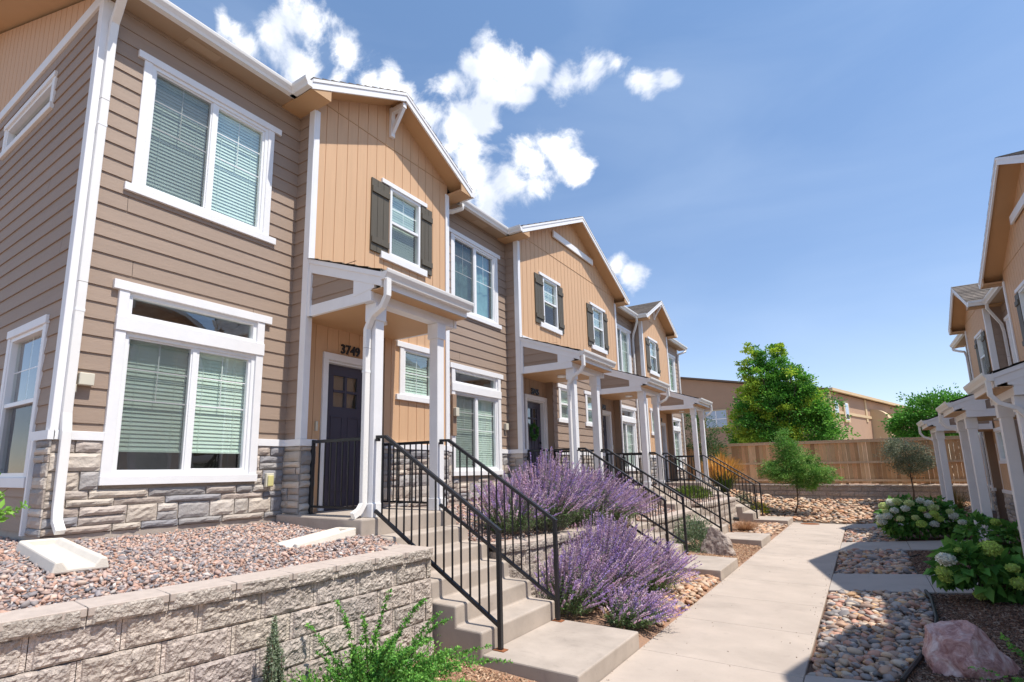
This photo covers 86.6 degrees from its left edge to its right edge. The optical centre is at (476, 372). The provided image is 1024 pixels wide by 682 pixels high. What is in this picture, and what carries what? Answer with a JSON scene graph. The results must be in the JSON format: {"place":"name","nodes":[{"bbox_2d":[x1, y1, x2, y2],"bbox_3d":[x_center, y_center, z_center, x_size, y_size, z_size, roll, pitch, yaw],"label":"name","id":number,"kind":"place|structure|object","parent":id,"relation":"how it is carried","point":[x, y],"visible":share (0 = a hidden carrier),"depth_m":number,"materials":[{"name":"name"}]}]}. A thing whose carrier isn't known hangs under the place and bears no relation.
{"place":"outdoors","nodes":[
{"label":"outdoors","id":0,"kind":"place"},
{"bbox_2d":[0,521,398,612],"bbox_3d":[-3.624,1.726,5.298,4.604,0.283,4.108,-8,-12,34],"label":"gravel","id":1,"kind":"structure","parent":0,"point":[226,546],"depth_m":4.59,"materials":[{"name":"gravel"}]},
{"bbox_2d":[0,473,29,522],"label":"leafy branch","id":2,"kind":"object","parent":1,"relation":"on","point":[8,510],"visible":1,"depth_m":2.48,"materials":[{"name":"green plant"}]},
{"bbox_2d":[15,537,108,574],"bbox_3d":[-3.378,1.466,4.389,1.300,0.142,0.354,-9,-13,40],"label":"splash block","id":3,"kind":"object","parent":1,"relation":"on","point":[56,556],"depth_m":4.24,"materials":[{"name":"concrete"}]},
{"bbox_2d":[276,527,355,548],"bbox_3d":[-1.637,1.735,5.656,0.294,0.142,0.980,-5,-11,22],"label":"splash block","id":4,"kind":"object","parent":1,"relation":"on","point":[328,535],"depth_m":5.62,"materials":[{"name":"concrete"}]},
{"bbox_2d":[447,501,594,547],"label":"gravel","id":5,"kind":"structure","parent":0,"point":[493,535],"depth_m":8.01,"materials":[{"name":"brown gravel"}]},
{"bbox_2d":[462,471,561,533],"bbox_3d":[0.468,1.853,7.776,1.370,0.869,1.382,4,-11,-23],"label":"lavender bush","id":6,"kind":"object","parent":5,"relation":"on","point":[524,517],"visible":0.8,"depth_m":7.62,"materials":[{"name":"purple plant"}]},
{"bbox_2d":[502,446,601,531],"bbox_3d":[1.129,1.795,8.470,1.691,1.273,1.566,-8,-12,34],"label":"lavender bush","id":7,"kind":"object","parent":5,"relation":"on","point":[567,506],"visible":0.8,"depth_m":8.18,"materials":[{"name":"purple plant"}]},
{"bbox_2d":[559,463,645,526],"bbox_3d":[1.936,2.062,9.264,1.780,1.046,1.817,-8,-12,34],"label":"lavender bush","id":8,"kind":"object","parent":5,"relation":"on","point":[609,503],"visible":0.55,"depth_m":9.01,"materials":[{"name":"purple plant"}]},
{"bbox_2d":[606,482,660,522],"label":"lavender bush","id":9,"kind":"object","parent":5,"relation":"on","point":[629,512],"visible":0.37,"depth_m":9.58,"materials":[{"name":"purple plant"}]},
{"bbox_2d":[169,0,1023,475],"label":"sky","id":10,"kind":"structure","parent":0,"point":[812,177],"materials":[{"name":"blue"}]},
{"bbox_2d":[427,521,787,681],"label":"planting bed","id":11,"kind":"object","parent":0,"point":[646,635],"visible":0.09,"depth_m":6.57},
{"bbox_2d":[262,616,286,681],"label":"conical shrub","id":12,"kind":"object","parent":11,"relation":"on","point":[273,669],"visible":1,"depth_m":3.82,"materials":[{"name":"green plant"}]},
{"bbox_2d":[283,588,512,681],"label":"barberry shrub","id":13,"kind":"object","parent":11,"relation":"on","point":[386,660],"visible":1,"depth_m":3.95,"materials":[{"name":"green plant"}]},
{"bbox_2d":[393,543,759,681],"bbox_3d":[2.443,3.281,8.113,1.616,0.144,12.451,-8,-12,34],"label":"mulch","id":14,"kind":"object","parent":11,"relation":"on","point":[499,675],"visible":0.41,"depth_m":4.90,"materials":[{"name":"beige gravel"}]},
{"bbox_2d":[532,535,631,618],"bbox_3d":[1.255,2.542,6.835,1.214,0.961,1.192,-8,-12,34],"label":"lavender bush","id":15,"kind":"object","parent":11,"relation":"on","point":[579,591],"visible":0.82,"depth_m":6.65,"materials":[{"name":"purple plant"}]},
{"bbox_2d":[572,504,654,570],"bbox_3d":[1.994,2.625,8.183,1.247,1.256,1.342,5,-12,-31],"label":"lavender bush","id":16,"kind":"object","parent":11,"relation":"on","point":[598,520],"visible":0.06,"depth_m":8.19,"materials":[{"name":"purple plant"}]},
{"bbox_2d":[564,514,674,607],"bbox_3d":[1.886,2.523,7.372,1.646,1.173,1.368,-8,-12,34],"label":"lavender bush","id":17,"kind":"object","parent":11,"relation":"on","point":[626,559],"visible":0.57,"depth_m":7.16,"materials":[{"name":"purple plant"}]},
{"bbox_2d":[593,580,690,629],"bbox_3d":[1.942,2.728,6.385,1.009,0.517,0.905,7,-13,-37],"label":"lavender bush","id":18,"kind":"object","parent":11,"relation":"on","point":[638,611],"visible":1,"depth_m":6.25,"materials":[{"name":"purple plant"}]},
{"bbox_2d":[598,571,718,625],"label":"river rocks","id":19,"kind":"object","parent":11,"relation":"on","point":[694,586],"visible":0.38,"depth_m":8.00,"materials":[{"name":"beige stone"}]},
{"bbox_2d":[633,536,701,593],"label":"lavender bush","id":20,"kind":"object","parent":11,"relation":"on","point":[673,571],"visible":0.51,"depth_m":7.77,"materials":[{"name":"purple plant"}]},
{"bbox_2d":[672,514,712,551],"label":"sage shrub","id":21,"kind":"object","parent":11,"relation":"on","point":[697,530],"visible":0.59,"depth_m":12.05,"materials":[{"name":"green plant"}]},
{"bbox_2d":[700,526,735,555],"bbox_3d":[5.202,3.701,11.642,0.728,0.806,0.684,-8,-12,34],"label":"boulder","id":22,"kind":"object","parent":11,"relation":"on","point":[717,542],"visible":0.59,"depth_m":11.46,"materials":[{"name":"grey stone"}]},
{"bbox_2d":[728,519,764,530],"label":"dry grass","id":23,"kind":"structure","parent":11,"relation":"on","point":[741,525],"depth_m":15.52,"materials":[{"name":"beige plant"}]},
{"bbox_2d":[748,522,787,535],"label":"river rocks","id":24,"kind":"object","parent":11,"relation":"on","point":[771,528],"visible":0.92,"depth_m":15.80,"materials":[{"name":"beige stone"}]},
{"bbox_2d":[632,500,673,520],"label":"gravel","id":25,"kind":"structure","parent":0,"point":[662,512],"depth_m":13.02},
{"bbox_2d":[343,483,987,549],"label":"ground","id":26,"kind":"structure","parent":0,"point":[797,522],"depth_m":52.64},
{"bbox_2d":[0,544,433,681],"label":"retaining wall","id":27,"kind":"structure","parent":26,"relation":"on","point":[215,630],"depth_m":3.77,"materials":[{"name":"beige stone"}]},
{"bbox_2d":[0,0,712,540],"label":"townhouse row","id":28,"kind":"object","parent":26,"relation":"on","point":[230,274],"visible":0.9,"depth_m":7.02,"materials":[{"name":"brown wood"}]},
{"bbox_2d":[0,314,49,487],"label":"window","id":29,"kind":"structure","parent":28,"relation":"in","point":[26,344],"depth_m":6.07,"materials":[{"name":"white plastic"}]},
{"bbox_2d":[0,70,57,159],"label":"window","id":30,"kind":"structure","parent":28,"relation":"in","point":[40,103],"depth_m":7.06,"materials":[{"name":"white plastic"}]},
{"bbox_2d":[75,372,94,391],"bbox_3d":[-3.853,0.104,5.334,0.069,0.195,0.145,-8,-12,34],"label":"utility box","id":31,"kind":"object","parent":28,"relation":"attached to","point":[85,379],"visible":0.98,"depth_m":5.32,"materials":[{"name":"beige plastic"}]},
{"bbox_2d":[98,315,264,485],"bbox_3d":[-3.553,0.419,6.406,0.812,1.743,1.725,-8,-12,34],"label":"window","id":32,"kind":"structure","parent":28,"relation":"in","point":[183,404],"depth_m":6.20,"materials":[{"name":"white plastic"}]},
{"bbox_2d":[113,278,271,343],"bbox_3d":[-3.558,-0.623,6.608,0.808,0.380,1.870,-8,-12,34],"label":"window","id":33,"kind":"structure","parent":28,"relation":"in","point":[135,300],"depth_m":6.50,"materials":[{"name":"white plastic"}]},
{"bbox_2d":[123,49,281,244],"bbox_3d":[-3.589,-2.654,6.974,0.796,1.713,1.866,-8,-12,34],"label":"window","id":34,"kind":"structure","parent":28,"relation":"in","point":[199,153],"depth_m":6.73,"materials":[{"name":"glass"}]},
{"bbox_2d":[264,473,273,486],"bbox_3d":[-2.606,1.357,6.838,0.065,0.170,0.110,-8,-12,34],"label":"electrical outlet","id":35,"kind":"object","parent":28,"relation":"attached to","point":[269,480],"visible":1,"depth_m":6.81,"materials":[{"name":"beige plastic"}]},
{"bbox_2d":[324,364,361,510],"bbox_3d":[-1.929,0.936,7.934,0.190,2.060,0.856,-8,-12,34],"label":"door","id":36,"kind":"structure","parent":28,"relation":"in","point":[343,421],"depth_m":7.95,"materials":[{"name":"paint"}]},
{"bbox_2d":[380,178,426,277],"bbox_3d":[-1.509,-2.367,9.351,0.796,1.370,1.120,-8,-12,34],"label":"window","id":37,"kind":"structure","parent":28,"relation":"in","point":[405,209],"depth_m":9.26,"materials":[{"name":"white plastic"}]},
{"bbox_2d":[395,340,429,403],"bbox_3d":[-1.255,0.071,9.237,0.796,0.945,1.100,-8,-12,34],"label":"window","id":38,"kind":"structure","parent":28,"relation":"in","point":[414,360],"depth_m":9.03,"materials":[{"name":"white plastic"}]},
{"bbox_2d":[451,394,458,435],"bbox_3d":[-0.396,0.793,10.163,0.124,0.780,0.120,-8,-12,34],"label":"electric meter","id":39,"kind":"object","parent":28,"relation":"attached to","point":[454,411],"visible":1,"depth_m":10.14,"materials":[{"name":"brown metal"}]},
{"bbox_2d":[449,227,501,329],"bbox_3d":[-0.310,-1.869,11.576,0.796,1.713,1.866,-8,-12,34],"label":"window","id":40,"kind":"structure","parent":28,"relation":"in","point":[474,269],"depth_m":11.49,"materials":[{"name":"white plastic"}]},
{"bbox_2d":[450,382,502,475],"bbox_3d":[-0.274,1.204,11.008,0.812,1.743,1.725,-8,-12,34],"label":"window","id":41,"kind":"structure","parent":28,"relation":"in","point":[479,422],"depth_m":10.97,"materials":[{"name":"glass"}]},
{"bbox_2d":[450,362,502,391],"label":"window","id":42,"kind":"structure","parent":28,"relation":"in","point":[462,374],"depth_m":11.26,"materials":[{"name":"white plastic"}]},
{"bbox_2d":[527,401,541,484],"bbox_3d":[1.313,1.711,12.484,0.190,2.060,0.856,-8,-12,34],"label":"door","id":43,"kind":"structure","parent":28,"relation":"in","point":[533,445],"depth_m":12.63,"materials":[{"name":"paint"}]},
{"bbox_2d":[538,271,562,335],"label":"window","id":44,"kind":"structure","parent":28,"relation":"in","point":[550,302],"depth_m":13.65,"materials":[{"name":"white plastic"}]},
{"bbox_2d":[533,383,567,422],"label":"window","id":45,"kind":"structure","parent":28,"relation":"in","point":[562,389],"depth_m":13.51,"materials":[{"name":"white plastic"}]},
{"bbox_2d":[583,390,601,427],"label":"window","id":46,"kind":"structure","parent":28,"relation":"in","point":[588,404],"depth_m":14.65,"materials":[{"name":"white plastic"}]},
{"bbox_2d":[589,302,607,354],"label":"window","id":47,"kind":"structure","parent":28,"relation":"in","point":[598,312],"depth_m":16.03,"materials":[{"name":"white plastic"}]},
{"bbox_2d":[609,416,638,470],"bbox_3d":[4.646,2.381,17.913,0.812,1.743,1.725,-8,-12,34],"label":"window","id":48,"kind":"structure","parent":28,"relation":"in","point":[629,424],"depth_m":18.20,"materials":[{"name":"white plastic"}]},
{"bbox_2d":[617,324,631,372],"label":"window","id":49,"kind":"structure","parent":28,"relation":"in","point":[624,347],"depth_m":18.76,"materials":[{"name":"white plastic"}]},
{"bbox_2d":[622,405,635,418],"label":"window","id":50,"kind":"structure","parent":28,"relation":"in","point":[627,411],"depth_m":18.46,"materials":[{"name":"white plastic"}]},
{"bbox_2d":[647,336,659,376],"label":"window","id":51,"kind":"structure","parent":28,"relation":"in","point":[653,371],"depth_m":20.22,"materials":[{"name":"white plastic"}]},
{"bbox_2d":[668,353,676,391],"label":"window","id":52,"kind":"structure","parent":28,"relation":"in","point":[671,358],"depth_m":23.36,"materials":[{"name":"white plastic"}]},
{"bbox_2d":[664,427,683,469],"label":"window","id":53,"kind":"structure","parent":28,"relation":"in","point":[677,431],"depth_m":22.80,"materials":[{"name":"white plastic"}]},
{"bbox_2d":[276,507,638,681],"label":"concrete stairs","id":54,"kind":"structure","parent":26,"relation":"on","point":[540,645],"depth_m":5.67,"materials":[{"name":"beige concrete"}]},
{"bbox_2d":[307,437,360,513],"bbox_3d":[-1.740,1.293,6.746,1.070,0.938,0.100,-8,-12,34],"label":"porch railing","id":55,"kind":"object","parent":54,"relation":"on","point":[311,480],"visible":0.82,"depth_m":6.81,"materials":[{"name":"black metal"}]},
{"bbox_2d":[381,441,428,507],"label":"porch railing","id":56,"kind":"object","parent":54,"relation":"on","point":[415,443],"visible":0.5,"depth_m":7.75,"materials":[{"name":"black metal"}]},
{"bbox_2d":[374,435,507,652],"bbox_3d":[-0.444,1.706,5.807,1.697,2.122,0.095,-7,-12,32],"label":"stair railing","id":57,"kind":"object","parent":54,"relation":"on","point":[498,623],"visible":0.97,"depth_m":5.67,"materials":[{"name":"black metal"}]},
{"bbox_2d":[439,439,564,621],"bbox_3d":[0.249,1.871,6.780,1.700,2.122,0.098,-7,-12,31],"label":"stair railing","id":58,"kind":"object","parent":54,"relation":"on","point":[556,598],"visible":0.97,"depth_m":6.64,"materials":[{"name":"black metal"}]},
{"bbox_2d":[489,519,629,598],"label":"retaining wall","id":59,"kind":"structure","parent":26,"relation":"on","point":[563,536],"depth_m":7.22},
{"bbox_2d":[590,512,737,580],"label":"concrete stairs","id":60,"kind":"structure","parent":26,"relation":"on","point":[721,568],"depth_m":9.96,"materials":[{"name":"beige concrete"}]},
{"bbox_2d":[527,448,569,480],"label":"porch railing","id":61,"kind":"object","parent":60,"relation":"on","point":[533,451],"visible":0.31,"depth_m":11.44,"materials":[{"name":"black metal"}]},
{"bbox_2d":[554,450,593,473],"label":"porch railing","id":62,"kind":"object","parent":60,"relation":"on","point":[564,452],"visible":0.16,"depth_m":12.30,"materials":[{"name":"black metal"}]},
{"bbox_2d":[578,447,670,563],"bbox_3d":[2.787,2.478,10.341,1.697,2.122,0.095,-7,-12,32],"label":"stair railing","id":63,"kind":"object","parent":60,"relation":"on","point":[646,488],"visible":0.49,"depth_m":10.08,"materials":[{"name":"black metal"}]},
{"bbox_2d":[601,449,690,554],"bbox_3d":[3.480,2.644,11.313,1.700,2.122,0.098,-7,-12,31],"label":"stair railing","id":64,"kind":"object","parent":60,"relation":"on","point":[685,542],"visible":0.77,"depth_m":11.11,"materials":[{"name":"black metal"}]},
{"bbox_2d":[639,510,693,542],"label":"retaining wall","id":65,"kind":"structure","parent":26,"relation":"on","point":[675,520],"depth_m":12.12,"materials":[{"name":"beige stone"}]},
{"bbox_2d":[614,486,770,547],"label":"concrete stairs","id":66,"kind":"structure","parent":26,"relation":"on","point":[761,540],"depth_m":14.01,"materials":[{"name":"beige concrete"}]},
{"bbox_2d":[606,452,641,484],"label":"porch railing","id":67,"kind":"object","parent":66,"relation":"on","point":[607,454],"visible":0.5,"depth_m":14.92,"materials":[{"name":"black metal"}]},
{"bbox_2d":[649,452,722,531],"bbox_3d":[5.373,3.098,13.971,1.697,2.122,0.095,-7,-12,32],"label":"stair railing","id":68,"kind":"object","parent":66,"relation":"on","point":[719,509],"visible":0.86,"depth_m":13.88,"materials":[{"name":"black metal"}]},
{"bbox_2d":[662,453,732,531],"bbox_3d":[6.066,3.263,14.943,1.700,2.122,0.098,-7,-12,31],"label":"stair railing","id":69,"kind":"object","parent":66,"relation":"on","point":[729,509],"visible":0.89,"depth_m":14.84,"materials":[{"name":"black metal"}]},
{"bbox_2d":[692,497,736,525],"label":"retaining wall","id":70,"kind":"structure","parent":26,"relation":"on","point":[732,508],"depth_m":16.43,"materials":[{"name":"beige stone"}]},
{"bbox_2d":[665,481,792,525],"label":"concrete stairs","id":71,"kind":"structure","parent":26,"relation":"on","point":[744,513],"depth_m":18.10,"materials":[{"name":"beige concrete"}]},
{"bbox_2d":[665,455,695,479],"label":"porch railing","id":72,"kind":"object","parent":71,"relation":"on","point":[688,456],"visible":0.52,"depth_m":19.38,"materials":[{"name":"black metal"}]},
{"bbox_2d":[699,455,757,518],"bbox_3d":[8.581,3.865,18.472,1.697,2.122,0.095,-7,-12,32],"label":"stair railing","id":73,"kind":"object","parent":71,"relation":"on","point":[756,511],"visible":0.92,"depth_m":18.36,"materials":[{"name":"black metal"}]},
{"bbox_2d":[707,455,763,515],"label":"stair railing","id":74,"kind":"object","parent":71,"relation":"on","point":[761,508],"visible":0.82,"depth_m":19.32,"materials":[{"name":"black metal"}]},
{"bbox_2d":[720,342,860,483],"bbox_3d":[16.683,2.502,29.255,6.460,8.793,4.423,-8,-12,34],"label":"maple tree","id":75,"kind":"object","parent":26,"relation":"on","point":[779,397],"visible":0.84,"depth_m":28.92,"materials":[{"name":"green plant"}]},
{"bbox_2d":[680,377,935,485],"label":"stucco building","id":76,"kind":"structure","parent":26,"relation":"on","point":[867,417],"depth_m":43.41,"materials":[{"name":"beige paint"}]},
{"bbox_2d":[704,409,728,428],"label":"window","id":77,"kind":"structure","parent":76,"relation":"in","point":[720,417],"depth_m":43.68,"materials":[{"name":"glass"}]},
{"bbox_2d":[712,484,993,501],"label":"retaining wall","id":78,"kind":"structure","parent":26,"relation":"on","point":[853,491],"depth_m":20.95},
{"bbox_2d":[686,436,987,484],"bbox_3d":[13.979,3.687,21.859,17.841,1.860,0.190,-8,-12,34],"label":"wood fence","id":79,"kind":"object","parent":78,"relation":"on","point":[852,462],"visible":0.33,"depth_m":21.25,"materials":[{"name":"brown wood"}]},
{"bbox_2d":[878,383,978,484],"bbox_3d":[21.872,3.319,25.287,4.968,5.611,4.062,-8,-12,34],"label":"maple tree","id":80,"kind":"object","parent":26,"relation":"on","point":[911,417],"visible":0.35,"depth_m":25.65,"materials":[{"name":"green plant"}]},
{"bbox_2d":[916,150,1023,554],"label":"townhouse row","id":81,"kind":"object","parent":26,"relation":"on","point":[986,320],"visible":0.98,"depth_m":11.80,"materials":[{"name":"brown"}]},
{"bbox_2d":[974,329,986,374],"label":"window","id":82,"kind":"structure","parent":81,"relation":"in","point":[978,336],"depth_m":15.19,"materials":[{"name":"white plastic"}]},
{"bbox_2d":[993,427,1006,463],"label":"window","id":83,"kind":"structure","parent":81,"relation":"in","point":[1000,446],"depth_m":14.47,"materials":[{"name":"white plastic"}]},
{"bbox_2d":[1003,314,1016,362],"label":"window","id":84,"kind":"structure","parent":81,"relation":"in","point":[1005,318],"depth_m":13.50,"materials":[{"name":"white plastic"}]},
{"bbox_2d":[1014,280,1023,318],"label":"window","id":85,"kind":"structure","parent":81,"relation":"in","point":[1020,289],"depth_m":11.14,"materials":[{"name":"white plastic"}]},
{"bbox_2d":[600,522,845,681],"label":"sidewalk","id":86,"kind":"structure","parent":0,"point":[751,607],"depth_m":6.54,"materials":[{"name":"concrete"}]},
{"bbox_2d":[804,675,873,681],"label":"path","id":87,"kind":"structure","parent":0,"point":[809,678],"depth_m":4.76,"materials":[{"name":"concrete"}]},
{"bbox_2d":[730,489,996,523],"bbox_3d":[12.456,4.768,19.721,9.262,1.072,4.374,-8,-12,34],"label":"river rocks","id":88,"kind":"object","parent":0,"point":[850,516],"visible":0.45,"depth_m":19.62,"materials":[{"name":"beige stone"}]},
{"bbox_2d":[683,412,731,462],"bbox_3d":[10.027,3.225,23.506,1.858,3.655,2.360,6,-12,-33],"label":"leafy shrub tree","id":89,"kind":"object","parent":88,"relation":"on","point":[709,452],"visible":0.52,"depth_m":23.55,"materials":[{"name":"green plant"}]},
{"bbox_2d":[701,452,746,491],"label":"ornamental grass","id":90,"kind":"object","parent":88,"relation":"on","point":[724,459],"depth_m":20.73,"materials":[{"name":"orange plant"}]},
{"bbox_2d":[755,426,844,512],"bbox_3d":[11.575,3.497,19.504,2.744,3.176,2.046,-8,-12,34],"label":"locust tree","id":91,"kind":"object","parent":88,"relation":"on","point":[797,473],"visible":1,"depth_m":19.41,"materials":[{"name":"green plant"}]},
{"bbox_2d":[873,437,936,499],"bbox_3d":[15.559,3.475,19.494,2.043,2.411,1.976,-8,-12,34],"label":"olive tree","id":92,"kind":"object","parent":88,"relation":"on","point":[910,460],"visible":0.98,"depth_m":19.47,"materials":[{"name":"green plant"}]},
{"bbox_2d":[845,521,944,529],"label":"path","id":93,"kind":"structure","parent":0,"point":[871,525],"depth_m":16.55,"materials":[{"name":"concrete"}]},
{"bbox_2d":[840,540,956,550],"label":"path","id":94,"kind":"structure","parent":0,"point":[915,545],"depth_m":12.15,"materials":[{"name":"concrete"}]},
{"bbox_2d":[829,574,977,594],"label":"path","id":95,"kind":"structure","parent":0,"point":[897,583],"depth_m":8.40,"materials":[{"name":"concrete"}]},
{"bbox_2d":[807,513,1022,680],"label":"planting bed","id":96,"kind":"object","parent":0,"point":[811,668],"visible":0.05,"depth_m":10.17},
{"bbox_2d":[807,588,933,681],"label":"river rocks","id":97,"kind":"object","parent":96,"relation":"on","point":[848,641],"visible":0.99,"depth_m":5.91,"materials":[{"name":"beige stone"}]},
{"bbox_2d":[843,526,898,541],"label":"river rocks","id":98,"kind":"object","parent":96,"relation":"on","point":[872,534],"visible":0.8,"depth_m":13.97,"materials":[{"name":"beige stone"}]},
{"bbox_2d":[834,548,915,573],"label":"river rocks","id":99,"kind":"object","parent":96,"relation":"on","point":[876,561],"visible":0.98,"depth_m":10.12,"materials":[{"name":"beige stone"}]},
{"bbox_2d":[899,589,938,681],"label":"garden edging","id":100,"kind":"object","parent":96,"relation":"on","point":[911,668],"visible":0.73,"depth_m":4.99,"materials":[{"name":"black plastic"}]},
{"bbox_2d":[874,493,973,539],"bbox_3d":[10.712,3.491,13.007,2.018,1.192,1.527,-8,-12,34],"label":"hydrangea bush","id":101,"kind":"object","parent":96,"relation":"on","point":[913,522],"visible":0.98,"depth_m":12.84,"materials":[{"name":"green plant"}]},
{"bbox_2d":[938,486,970,510],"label":"shrub","id":102,"kind":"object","parent":96,"relation":"on","point":[959,503],"depth_m":16.64,"materials":[{"name":"green plant"}]},
{"bbox_2d":[890,550,1023,681],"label":"mulch","id":103,"kind":"object","parent":96,"relation":"on","point":[991,620],"visible":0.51,"depth_m":6.13,"materials":[{"name":"brown wood"}]},
{"bbox_2d":[922,620,1020,679],"bbox_3d":[4.390,2.454,4.811,0.699,0.455,0.661,-8,-12,34],"label":"boulder","id":104,"kind":"object","parent":103,"relation":"on","point":[956,648],"visible":0.84,"depth_m":4.71,"materials":[{"name":"pink stone"}]},
{"bbox_2d":[923,535,1023,604],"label":"hydrangea bush","id":105,"kind":"object","parent":96,"relation":"on","point":[999,578],"visible":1,"depth_m":6.88,"materials":[{"name":"green plant"}]},
{"bbox_2d":[951,509,1023,558],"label":"hydrangea bush","id":106,"kind":"object","parent":96,"relation":"on","point":[1006,531],"visible":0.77,"depth_m":9.94,"materials":[{"name":"green plant"}]},
{"bbox_2d":[968,632,1023,681],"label":"green shrub","id":107,"kind":"object","parent":96,"relation":"on","point":[1018,679],"visible":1,"depth_m":4.13,"materials":[{"name":"green plant"}]},
{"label":"planting bed","id":108,"kind":"structure","parent":0,"visible":0},
{"bbox_2d":[677,485,712,498],"bbox_3d":[6.760,3.746,17.095,1.288,0.495,1.820,-8,-12,34],"label":"green mound","id":109,"kind":"object","parent":108,"relation":"on","point":[691,491],"visible":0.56,"depth_m":16.82,"materials":[{"name":"green plant"}]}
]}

